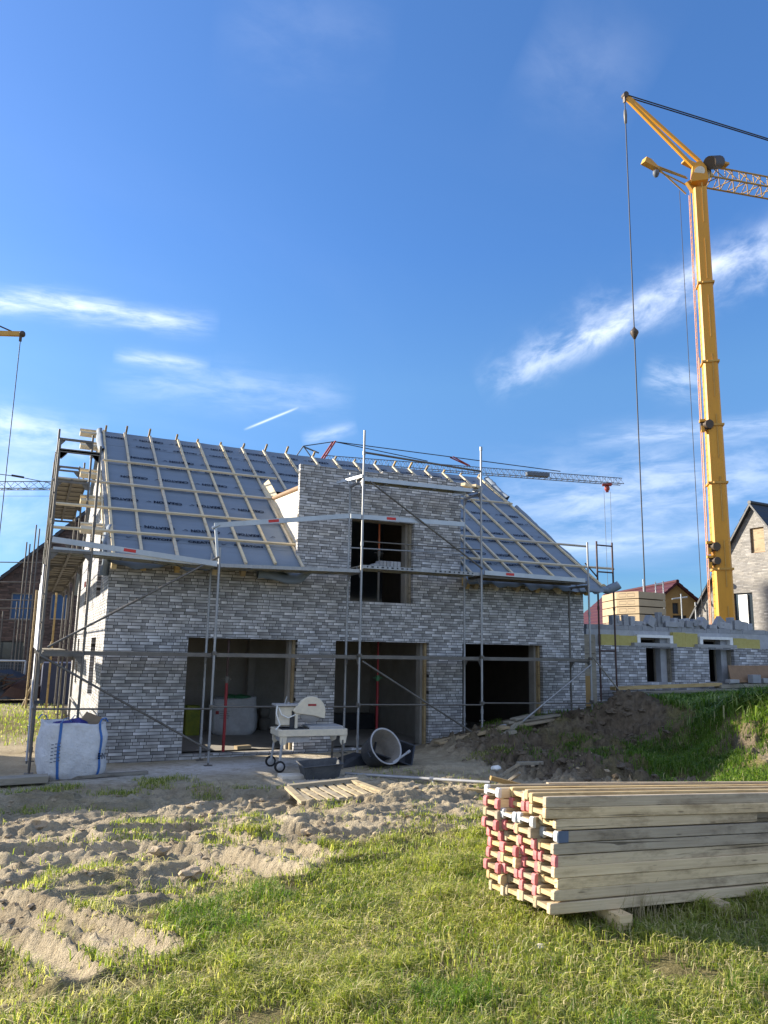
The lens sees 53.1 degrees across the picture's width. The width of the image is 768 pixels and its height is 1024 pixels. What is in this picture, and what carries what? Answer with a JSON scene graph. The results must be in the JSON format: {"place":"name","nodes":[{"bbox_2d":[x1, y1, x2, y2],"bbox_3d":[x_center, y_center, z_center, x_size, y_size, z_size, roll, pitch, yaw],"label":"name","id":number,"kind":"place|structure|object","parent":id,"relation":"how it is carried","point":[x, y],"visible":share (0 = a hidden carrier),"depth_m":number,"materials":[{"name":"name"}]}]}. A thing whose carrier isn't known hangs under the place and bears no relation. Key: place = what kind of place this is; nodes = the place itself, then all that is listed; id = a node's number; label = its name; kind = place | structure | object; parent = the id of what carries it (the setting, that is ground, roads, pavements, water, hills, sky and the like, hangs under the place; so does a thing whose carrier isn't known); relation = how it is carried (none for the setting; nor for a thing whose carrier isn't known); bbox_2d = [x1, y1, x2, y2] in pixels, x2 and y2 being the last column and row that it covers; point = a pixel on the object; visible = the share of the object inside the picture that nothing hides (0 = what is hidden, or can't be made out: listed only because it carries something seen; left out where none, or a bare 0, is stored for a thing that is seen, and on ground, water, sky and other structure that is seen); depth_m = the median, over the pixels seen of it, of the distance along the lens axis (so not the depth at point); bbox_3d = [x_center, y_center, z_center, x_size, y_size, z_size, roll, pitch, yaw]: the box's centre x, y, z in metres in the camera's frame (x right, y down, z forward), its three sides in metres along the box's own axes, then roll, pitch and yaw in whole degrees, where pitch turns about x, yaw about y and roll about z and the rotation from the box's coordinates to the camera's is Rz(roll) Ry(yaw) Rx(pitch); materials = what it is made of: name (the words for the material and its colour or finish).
{"place":"outdoors","nodes":[
{"label":"outdoors","id":0,"kind":"place"},
{"bbox_2d":[0,703,63,745],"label":"yard grass","id":1,"kind":"structure","parent":0,"point":[25,713],"depth_m":21.92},
{"bbox_2d":[0,853,664,1023],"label":"tuft grass","id":2,"kind":"structure","parent":0,"point":[459,991],"depth_m":5.15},
{"bbox_2d":[334,712,373,729],"bbox_3d":[-1.106,5.662,20.826,1.600,0.400,0.500,6,-11,-24],"label":"board heap","id":3,"kind":"object","parent":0,"point":[366,720],"visible":0.5,"depth_m":20.73,"materials":[{"name":"black"}]},
{"bbox_2d":[0,689,767,1023],"bbox_3d":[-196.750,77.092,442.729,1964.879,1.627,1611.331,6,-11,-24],"label":"ground","id":4,"kind":"structure","parent":0,"point":[256,771],"depth_m":8.83,"materials":[{"name":"soil"}]},
{"bbox_2d":[0,326,24,529],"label":"jib crane","id":5,"kind":"object","parent":4,"relation":"on","point":[19,334],"visible":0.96,"depth_m":59.75,"materials":[{"name":"metal"}]},
{"bbox_2d":[0,674,40,698],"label":"rubble heap","id":6,"kind":"object","parent":4,"relation":"on","point":[17,690],"visible":0.66,"depth_m":27.43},
{"bbox_2d":[0,525,42,674],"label":"scaffold","id":7,"kind":"object","parent":4,"relation":"on","point":[24,600],"visible":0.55,"depth_m":32.63,"materials":[{"name":"metal"}]},
{"bbox_2d":[0,773,48,785],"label":"timber plank","id":8,"kind":"object","parent":4,"relation":"on","point":[23,779],"visible":1,"depth_m":11.96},
{"bbox_2d":[0,510,85,684],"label":"brown brick house","id":9,"kind":"structure","parent":4,"relation":"on","point":[12,591],"depth_m":34.85,"materials":[{"name":"brick"}]},
{"bbox_2d":[0,641,23,672],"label":"window","id":10,"kind":"structure","parent":9,"relation":"in","point":[5,646],"depth_m":34.29,"materials":[{"name":"glass"}]},
{"bbox_2d":[9,593,32,619],"bbox_3d":[-16.393,4.268,34.790,0.900,1.200,0.080,6,-11,-24],"label":"window","id":11,"kind":"structure","parent":9,"relation":"in","point":[15,596],"depth_m":34.76,"materials":[{"name":"blue glass"}]},
{"bbox_2d":[49,593,69,619],"bbox_3d":[-14.935,4.361,35.445,0.800,1.200,0.080,6,-11,-24],"label":"window","id":12,"kind":"structure","parent":9,"relation":"in","point":[59,599],"depth_m":35.41,"materials":[{"name":"blue glass"}]},
{"bbox_2d":[0,474,90,489],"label":"flat top crane","id":13,"kind":"object","parent":4,"relation":"on","point":[27,488],"visible":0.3,"depth_m":94.98,"materials":[{"name":"red metal"}]},
{"bbox_2d":[39,662,71,704],"bbox_3d":[-10.948,6.379,28.817,3.482,1.442,2.400,6,-11,-24],"label":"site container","id":14,"kind":"object","parent":4,"relation":"on","point":[44,678],"visible":0.14,"depth_m":27.21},
{"bbox_2d":[21,429,101,774],"bbox_3d":[-8.648,1.913,20.224,1.117,7.505,14.059,6,-11,-24],"label":"gable scaffold","id":15,"kind":"object","parent":4,"relation":"on","point":[58,573],"visible":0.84,"depth_m":16.93,"materials":[{"name":"metal"}]},
{"bbox_2d":[35,711,108,780],"bbox_3d":[-5.318,3.956,13.122,1.081,1.087,1.043,8,-12,-36],"label":"bag","id":16,"kind":"object","parent":4,"relation":"on","point":[66,748],"visible":0.97,"depth_m":12.74,"materials":[{"name":"white fabric"}]},
{"bbox_2d":[59,770,147,779],"bbox_3d":[-4.720,4.438,12.965,1.464,0.053,0.100,7,-12,-32],"label":"timber plank","id":17,"kind":"object","parent":4,"relation":"on","point":[114,774],"visible":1,"depth_m":13.00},
{"bbox_2d":[265,696,346,772],"bbox_3d":[-1.439,4.114,14.387,1.375,1.306,0.788,5,-11,-21],"label":"masonry saw","id":18,"kind":"object","parent":4,"relation":"on","point":[309,709],"visible":0.98,"depth_m":14.27,"materials":[{"name":"beige paint"}]},
{"bbox_2d":[35,430,593,765],"bbox_3d":[-0.657,1.685,16.624,12.195,6.953,0.920,6,-11,-24],"label":"front scaffold","id":19,"kind":"object","parent":4,"relation":"on","point":[145,556],"visible":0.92,"depth_m":16.44,"materials":[{"name":"metal"}]},
{"bbox_2d":[296,757,343,779],"bbox_3d":[-1.110,4.469,13.306,0.730,0.280,0.510,2,-5,-20],"label":"mortar trough","id":20,"kind":"object","parent":4,"relation":"on","point":[322,768],"visible":0.83,"depth_m":13.17,"materials":[{"name":"black plastic"}]},
{"bbox_2d":[284,777,383,804],"bbox_3d":[-0.737,4.034,11.017,1.264,0.190,0.875,4,-7,-28],"label":"wooden pallet","id":21,"kind":"object","parent":4,"relation":"on","point":[322,787],"visible":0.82,"depth_m":11.05,"materials":[{"name":"brown wood"}]},
{"bbox_2d":[53,425,620,762],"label":"brick house","id":22,"kind":"structure","parent":4,"relation":"on","point":[176,496],"depth_m":18.17,"materials":[{"name":"brick"}]},
{"bbox_2d":[183,705,199,735],"bbox_3d":[-4.695,5.077,18.772,0.340,0.700,0.340,6,-11,-24],"label":"plastic bin","id":23,"kind":"object","parent":22,"relation":"on","point":[191,722],"visible":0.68,"depth_m":18.64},
{"bbox_2d":[219,638,232,751],"bbox_3d":[-3.281,3.642,16.024,0.240,2.610,0.140,6,-11,-24],"label":"steel prop","id":24,"kind":"object","parent":22,"relation":"on","point":[226,679],"visible":0.87,"depth_m":15.96,"materials":[{"name":"red paint"}]},
{"bbox_2d":[211,694,256,734],"bbox_3d":[-3.745,5.044,19.253,1.154,0.968,0.877,3,-10,-10],"label":"bag","id":25,"kind":"object","parent":22,"relation":"on","point":[241,721],"visible":0.78,"depth_m":18.89,"materials":[{"name":"grey fabric"}]},
{"bbox_2d":[258,708,269,730],"bbox_3d":[-3.145,5.427,20.150,0.330,0.550,0.325,6,-11,-24],"label":"bucket","id":26,"kind":"object","parent":22,"relation":"on","point":[263,721],"visible":0.98,"depth_m":20.05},
{"bbox_2d":[375,642,379,729],"bbox_3d":[-0.156,4.124,18.406,0.240,2.610,0.140,6,-11,-24],"label":"steel prop","id":27,"kind":"object","parent":22,"relation":"on","point":[377,697],"visible":0.64,"depth_m":18.36,"materials":[{"name":"red paint"}]},
{"bbox_2d":[374,524,383,601],"bbox_3d":[-0.124,1.127,18.374,0.240,2.500,0.140,6,-11,-24],"label":"steel prop","id":28,"kind":"object","parent":22,"relation":"in","point":[379,553],"visible":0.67,"depth_m":18.35,"materials":[{"name":"orange paint"}]},
{"bbox_2d":[338,752,365,767],"bbox_3d":[-0.662,4.713,14.642,0.629,0.218,0.395,9,-13,-38],"label":"black tub","id":29,"kind":"object","parent":4,"relation":"on","point":[353,759],"visible":0.56,"depth_m":14.54,"materials":[{"name":"plastic"}]},
{"bbox_2d":[0,693,750,930],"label":"soil clods","id":30,"kind":"object","parent":4,"relation":"on","point":[195,872],"visible":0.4,"depth_m":9.89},
{"bbox_2d":[361,728,401,767],"bbox_3d":[-0.089,4.490,14.474,0.823,0.710,0.478,-9,-28,-47],"label":"round tub","id":31,"kind":"object","parent":4,"relation":"on","point":[388,742],"visible":0.96,"depth_m":14.54,"materials":[{"name":"black plastic"}]},
{"bbox_2d":[0,736,767,1023],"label":"sparse grass","id":32,"kind":"structure","parent":4,"relation":"on","point":[165,780],"depth_m":5.23,"materials":[{"name":"plant"}]},
{"bbox_2d":[277,773,304,779],"bbox_3d":[-1.585,4.514,13.136,0.422,0.097,0.242,7,-12,-29],"label":"pale block","id":33,"kind":"object","parent":32,"relation":"on","point":[290,776],"depth_m":13.06,"materials":[{"name":"concrete"}]},
{"bbox_2d":[0,776,767,1023],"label":"dead grass","id":34,"kind":"structure","parent":4,"relation":"on","point":[144,979],"depth_m":4.91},
{"bbox_2d":[374,740,414,764],"bbox_3d":[0.160,4.670,14.851,0.790,0.300,0.550,20,29,-1],"label":"black tub","id":35,"kind":"object","parent":4,"relation":"on","point":[407,759],"visible":0.44,"depth_m":14.88,"materials":[{"name":"plastic"}]},
{"bbox_2d":[345,772,490,783],"bbox_3d":[0.508,4.490,12.984,2.743,0.166,0.099,-5,-12,29],"label":"drain pipe","id":36,"kind":"object","parent":4,"relation":"on","point":[432,779],"visible":0.91,"depth_m":12.87,"materials":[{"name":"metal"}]},
{"bbox_2d":[155,879,715,1023],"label":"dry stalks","id":37,"kind":"object","parent":4,"relation":"on","point":[639,908],"visible":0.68,"depth_m":5.40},
{"bbox_2d":[297,441,623,583],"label":"lattice crane","id":38,"kind":"object","parent":4,"relation":"on","point":[538,475],"visible":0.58,"depth_m":82.71,"materials":[{"name":"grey metal"}]},
{"bbox_2d":[434,725,509,744],"bbox_3d":[1.915,4.826,16.678,1.710,0.352,0.300,5,-11,-21],"label":"ramp board","id":39,"kind":"object","parent":4,"relation":"on","point":[443,741],"visible":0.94,"depth_m":16.58,"materials":[{"name":"brown wood"}]},
{"bbox_2d":[489,879,512,895],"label":"formwork beam","id":40,"kind":"structure","parent":4,"relation":"on","point":[494,885],"depth_m":5.83,"materials":[{"name":"brown wood"}]},
{"bbox_2d":[486,869,507,885],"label":"formwork beam","id":41,"kind":"structure","parent":40,"relation":"on","point":[501,879],"depth_m":5.79,"materials":[{"name":"brown wood"}]},
{"bbox_2d":[483,857,504,873],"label":"formwork beam","id":42,"kind":"structure","parent":41,"relation":"on","point":[492,863],"depth_m":5.85,"materials":[{"name":"brown wood"}]},
{"bbox_2d":[486,846,501,862],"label":"formwork beam","id":43,"kind":"structure","parent":42,"relation":"on","point":[493,852],"depth_m":5.90,"materials":[{"name":"brown wood"}]},
{"bbox_2d":[488,836,500,849],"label":"formwork beam","id":44,"kind":"structure","parent":43,"relation":"on","point":[493,841],"depth_m":5.92,"materials":[{"name":"brown wood"}]},
{"bbox_2d":[486,827,505,840],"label":"formwork beam","id":45,"kind":"structure","parent":44,"relation":"on","point":[490,832],"depth_m":5.87,"materials":[{"name":"brown wood"}]},
{"bbox_2d":[481,816,503,830],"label":"formwork beam","id":46,"kind":"structure","parent":45,"relation":"on","point":[491,821],"depth_m":5.87,"materials":[{"name":"brown wood"}]},
{"bbox_2d":[483,806,511,820],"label":"formwork beam","id":47,"kind":"structure","parent":46,"relation":"on","point":[491,811],"depth_m":5.89,"materials":[{"name":"brown wood"}]},
{"bbox_2d":[483,795,508,809],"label":"formwork beam","id":48,"kind":"structure","parent":47,"relation":"on","point":[495,802],"depth_m":5.87,"materials":[{"name":"brown wood"}]},
{"bbox_2d":[484,783,767,797],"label":"formwork beam","id":49,"kind":"structure","parent":48,"relation":"on","point":[500,790],"depth_m":6.17,"materials":[{"name":"brown wood"}]},
{"bbox_2d":[505,883,520,900],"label":"formwork beam","id":50,"kind":"structure","parent":4,"relation":"on","point":[512,889],"depth_m":5.70,"materials":[{"name":"brown wood"}]},
{"bbox_2d":[507,873,518,884],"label":"formwork beam","id":51,"kind":"structure","parent":50,"relation":"on","point":[511,878],"depth_m":5.73,"materials":[{"name":"brown wood"}]},
{"bbox_2d":[502,862,519,878],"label":"formwork beam","id":52,"kind":"structure","parent":51,"relation":"on","point":[507,868],"depth_m":5.71,"materials":[{"name":"brown wood"}]},
{"bbox_2d":[500,852,522,868],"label":"formwork beam","id":53,"kind":"structure","parent":52,"relation":"on","point":[508,857],"depth_m":5.67,"materials":[{"name":"brown wood"}]},
{"bbox_2d":[500,841,521,857],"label":"formwork beam","id":54,"kind":"structure","parent":53,"relation":"on","point":[509,846],"depth_m":5.72,"materials":[{"name":"brown wood"}]},
{"bbox_2d":[504,830,520,845],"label":"formwork beam","id":55,"kind":"structure","parent":54,"relation":"on","point":[510,835],"depth_m":5.76,"materials":[{"name":"brown wood"}]},
{"bbox_2d":[502,819,515,833],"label":"formwork beam","id":56,"kind":"structure","parent":55,"relation":"on","point":[508,824],"depth_m":5.77,"materials":[{"name":"brown wood"}]},
{"bbox_2d":[500,807,523,822],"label":"formwork beam","id":57,"kind":"structure","parent":56,"relation":"on","point":[507,812],"depth_m":5.78,"materials":[{"name":"grey wood"}]},
{"bbox_2d":[509,797,526,811],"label":"formwork beam","id":58,"kind":"structure","parent":57,"relation":"on","point":[516,802],"depth_m":5.83,"materials":[{"name":"plastic"}]},
{"bbox_2d":[510,784,767,800],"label":"formwork beam","id":59,"kind":"structure","parent":58,"relation":"on","point":[517,791],"depth_m":6.19,"materials":[{"name":"brown wood"}]},
{"bbox_2d":[546,781,767,783],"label":"lath","id":60,"kind":"object","parent":59,"relation":"on","point":[654,782],"visible":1,"depth_m":6.35,"materials":[{"name":"brown wood"}]},
{"bbox_2d":[520,890,541,907],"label":"formwork beam","id":61,"kind":"structure","parent":4,"relation":"on","point":[527,895],"depth_m":5.54,"materials":[{"name":"brown wood"}]},
{"bbox_2d":[519,879,539,895],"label":"formwork beam","id":62,"kind":"structure","parent":61,"relation":"on","point":[525,884],"depth_m":5.54,"materials":[{"name":"brown wood"}]},
{"bbox_2d":[518,867,543,884],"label":"formwork beam","id":63,"kind":"structure","parent":62,"relation":"on","point":[531,874],"depth_m":5.53,"materials":[{"name":"brown wood"}]},
{"bbox_2d":[521,855,539,872],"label":"formwork beam","id":64,"kind":"structure","parent":63,"relation":"on","point":[528,861],"depth_m":5.57,"materials":[{"name":"brown wood"}]},
{"bbox_2d":[520,844,538,860],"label":"formwork beam","id":65,"kind":"structure","parent":64,"relation":"on","point":[526,849],"depth_m":5.58,"materials":[{"name":"brown wood"}]},
{"bbox_2d":[518,834,538,849],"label":"formwork beam","id":66,"kind":"structure","parent":65,"relation":"on","point":[523,839],"depth_m":5.56,"materials":[{"name":"brown wood"}]},
{"bbox_2d":[515,823,549,838],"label":"formwork beam","id":67,"kind":"structure","parent":66,"relation":"on","point":[526,828],"depth_m":5.51,"materials":[{"name":"brown wood"}]},
{"bbox_2d":[517,812,767,827],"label":"formwork beam","id":68,"kind":"structure","parent":67,"relation":"on","point":[532,820],"depth_m":5.61,"materials":[{"name":"brown wood"}]},
{"bbox_2d":[525,801,529,811],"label":"formwork beam","id":69,"kind":"structure","parent":68,"relation":"on","point":[527,806],"depth_m":5.68,"materials":[{"name":"plastic"}]},
{"bbox_2d":[525,786,767,799],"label":"formwork beam","id":70,"kind":"structure","parent":69,"relation":"on","point":[527,791],"depth_m":6.17,"materials":[{"name":"brown wood"}]},
{"bbox_2d":[503,714,560,723],"bbox_3d":[3.424,4.768,17.745,1.622,0.164,0.220,8,-12,-33],"label":"slope plank","id":71,"kind":"object","parent":4,"relation":"on","point":[535,718],"visible":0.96,"depth_m":17.74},
{"bbox_2d":[584,541,619,706],"bbox_3d":[4.849,2.518,21.920,1.102,5.810,5.419,6,-11,-24],"label":"end scaffold","id":72,"kind":"object","parent":4,"relation":"on","point":[594,662],"visible":0.38,"depth_m":20.12,"materials":[{"name":"metal"}]},
{"bbox_2d":[587,909,632,930],"bbox_3d":[1.461,2.959,5.825,0.110,0.149,1.100,5,-11,-23],"label":"support timber","id":73,"kind":"object","parent":4,"relation":"on","point":[624,918],"visible":0.21,"depth_m":5.37,"materials":[{"name":"brown wood"}]},
{"bbox_2d":[533,882,767,914],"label":"formwork beam","id":74,"kind":"structure","parent":73,"relation":"on","point":[549,905],"depth_m":5.54,"materials":[{"name":"brown wood"}]},
{"bbox_2d":[537,873,767,901],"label":"formwork beam","id":75,"kind":"structure","parent":74,"relation":"on","point":[552,892],"depth_m":5.60,"materials":[{"name":"brown wood"}]},
{"bbox_2d":[540,863,767,889],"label":"formwork beam","id":76,"kind":"structure","parent":75,"relation":"on","point":[612,880],"depth_m":5.63,"materials":[{"name":"brown wood"}]},
{"bbox_2d":[537,853,767,877],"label":"formwork beam","id":77,"kind":"structure","parent":76,"relation":"on","point":[642,866],"depth_m":5.64,"materials":[{"name":"brown wood"}]},
{"bbox_2d":[537,843,767,867],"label":"formwork beam","id":78,"kind":"structure","parent":77,"relation":"on","point":[565,860],"depth_m":5.66,"materials":[{"name":"brown wood"}]},
{"bbox_2d":[537,833,767,854],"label":"formwork beam","id":79,"kind":"structure","parent":78,"relation":"on","point":[553,847],"depth_m":5.66,"materials":[{"name":"brown wood"}]},
{"bbox_2d":[539,817,767,842],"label":"formwork beam","id":80,"kind":"structure","parent":79,"relation":"on","point":[759,825],"depth_m":5.73,"materials":[{"name":"brown wood"}]},
{"bbox_2d":[558,831,568,842],"bbox_3d":[1.245,2.257,5.343,0.094,0.080,0.009,6,-11,-24],"label":"paint patch","id":81,"kind":"object","parent":80,"relation":"attached to","point":[563,836],"visible":1,"depth_m":5.34,"materials":[{"name":"blue paint"}]},
{"bbox_2d":[539,813,756,829],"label":"formwork beam","id":82,"kind":"structure","parent":80,"relation":"on","point":[603,822],"depth_m":5.69,"materials":[{"name":"brown wood"}]},
{"bbox_2d":[529,802,767,818],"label":"formwork beam","id":83,"kind":"structure","parent":82,"relation":"on","point":[606,811],"depth_m":5.70,"materials":[{"name":"brown wood"}]},
{"bbox_2d":[529,789,767,807],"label":"formwork beam","id":84,"kind":"structure","parent":83,"relation":"on","point":[603,798],"depth_m":5.78,"materials":[{"name":"brown wood"}]},
{"bbox_2d":[584,579,698,623],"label":"red roof house","id":85,"kind":"structure","parent":4,"relation":"on","point":[674,588],"depth_m":49.89,"materials":[{"name":"tile"}]},
{"bbox_2d":[584,624,767,700],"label":"unfinished house","id":86,"kind":"structure","parent":4,"relation":"on","point":[649,655],"depth_m":22.40,"materials":[{"name":"brick"}]},
{"bbox_2d":[621,91,767,623],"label":"tower crane","id":87,"kind":"object","parent":4,"relation":"on","point":[718,556],"visible":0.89,"depth_m":38.12,"materials":[{"name":"metal"}]},
{"bbox_2d":[704,897,729,916],"bbox_3d":[2.311,3.042,6.202,0.110,0.100,1.100,5,-11,-23],"label":"support timber","id":88,"kind":"object","parent":4,"relation":"on","point":[721,902],"visible":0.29,"depth_m":5.73,"materials":[{"name":"brown wood"}]},
{"bbox_2d":[689,500,767,630],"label":"pale brick house","id":89,"kind":"structure","parent":4,"relation":"on","point":[749,545],"depth_m":42.82,"materials":[{"name":"brick"}]},
{"bbox_2d":[734,592,754,629],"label":"window","id":90,"kind":"structure","parent":89,"relation":"in","point":[750,600],"depth_m":42.70,"materials":[{"name":"glass"}]},
{"bbox_2d":[751,527,764,552],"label":"window","id":91,"kind":"structure","parent":89,"relation":"in","point":[757,534],"depth_m":42.59,"materials":[{"name":"brown wood"}]},
{"bbox_3d":[-13.855,6.256,27.909,2.140,0.958,1.757,6,-11,-24],"label":"rubble heap","id":92,"kind":"object","parent":4,"relation":"on","visible":0},
{"bbox_2d":[0,669,29,699],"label":"rubble heap","id":93,"kind":"object","parent":92,"relation":"on","point":[7,672],"visible":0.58,"depth_m":27.55,"materials":[{"name":"tile"}]},
{"bbox_2d":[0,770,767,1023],"bbox_3d":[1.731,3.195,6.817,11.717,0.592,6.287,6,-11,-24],"label":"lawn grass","id":94,"kind":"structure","parent":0,"point":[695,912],"depth_m":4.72,"materials":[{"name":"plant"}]},
{"bbox_2d":[0,0,767,612],"label":"sky","id":95,"kind":"structure","parent":0,"point":[279,224],"materials":[{"name":"blue"}]},
{"bbox_2d":[479,682,767,781],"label":"bank grass","id":96,"kind":"structure","parent":0,"point":[664,758],"depth_m":14.32,"materials":[{"name":"plant"}]},
{"bbox_2d":[661,685,767,727],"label":"tall grass","id":97,"kind":"structure","parent":0,"point":[686,701],"depth_m":15.43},
{"bbox_3d":[10.075,4.603,30.805,2.560,0.260,2.786,6,-11,-24],"label":"panel pack","id":98,"kind":"object","parent":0,"visible":0},
{"bbox_2d":[603,614,654,622],"bbox_3d":[10.042,4.260,30.548,1.922,0.260,2.782,1,-10,0],"label":"panel pack","id":99,"kind":"object","parent":98,"relation":"on","point":[638,617],"visible":0.32,"depth_m":29.37,"materials":[{"name":"wood"}]},
{"bbox_2d":[602,607,665,615],"bbox_3d":[10.047,3.972,30.599,1.922,0.260,2.782,1,-10,0],"label":"panel pack","id":100,"kind":"object","parent":99,"relation":"on","point":[633,610],"visible":0.93,"depth_m":29.74,"materials":[{"name":"wood"}]},
{"bbox_2d":[602,599,665,608],"bbox_3d":[10.052,3.685,30.650,1.922,0.260,2.782,1,-10,0],"label":"panel pack","id":101,"kind":"object","parent":100,"relation":"on","point":[637,603],"visible":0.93,"depth_m":29.79,"materials":[{"name":"wood"}]},
{"bbox_2d":[602,591,665,601],"bbox_3d":[10.057,3.397,30.702,1.922,0.260,2.782,1,-10,0],"label":"panel pack","id":102,"kind":"object","parent":101,"relation":"on","point":[636,595],"visible":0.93,"depth_m":29.84,"materials":[{"name":"wood"}]},
{"bbox_3d":[6.547,4.948,20.817,0.500,0.160,0.300,6,-11,-24],"label":"support block","id":103,"kind":"object","parent":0,"visible":0},
{"bbox_2d":[612,689,737,693],"bbox_3d":[8.152,4.979,21.339,4.452,0.120,0.240,6,-11,-24],"label":"timber plank","id":104,"kind":"object","parent":103,"relation":"on","point":[677,691],"visible":0.46,"depth_m":21.27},
{"bbox_2d":[610,683,721,689],"bbox_3d":[7.931,4.870,21.490,3.952,0.190,0.220,6,-11,-24],"label":"timber plank","id":105,"kind":"object","parent":104,"relation":"on","point":[665,686],"visible":0.98,"depth_m":21.32,"materials":[{"name":"brown wood"}]},
{"bbox_2d":[714,683,767,688],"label":"timber plank","id":106,"kind":"object","parent":104,"relation":"on","point":[740,685],"visible":0.85,"depth_m":22.44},
{"bbox_2d":[728,665,767,681],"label":"leaning board","id":107,"kind":"object","parent":106,"relation":"on","point":[740,673],"visible":0.67,"depth_m":23.14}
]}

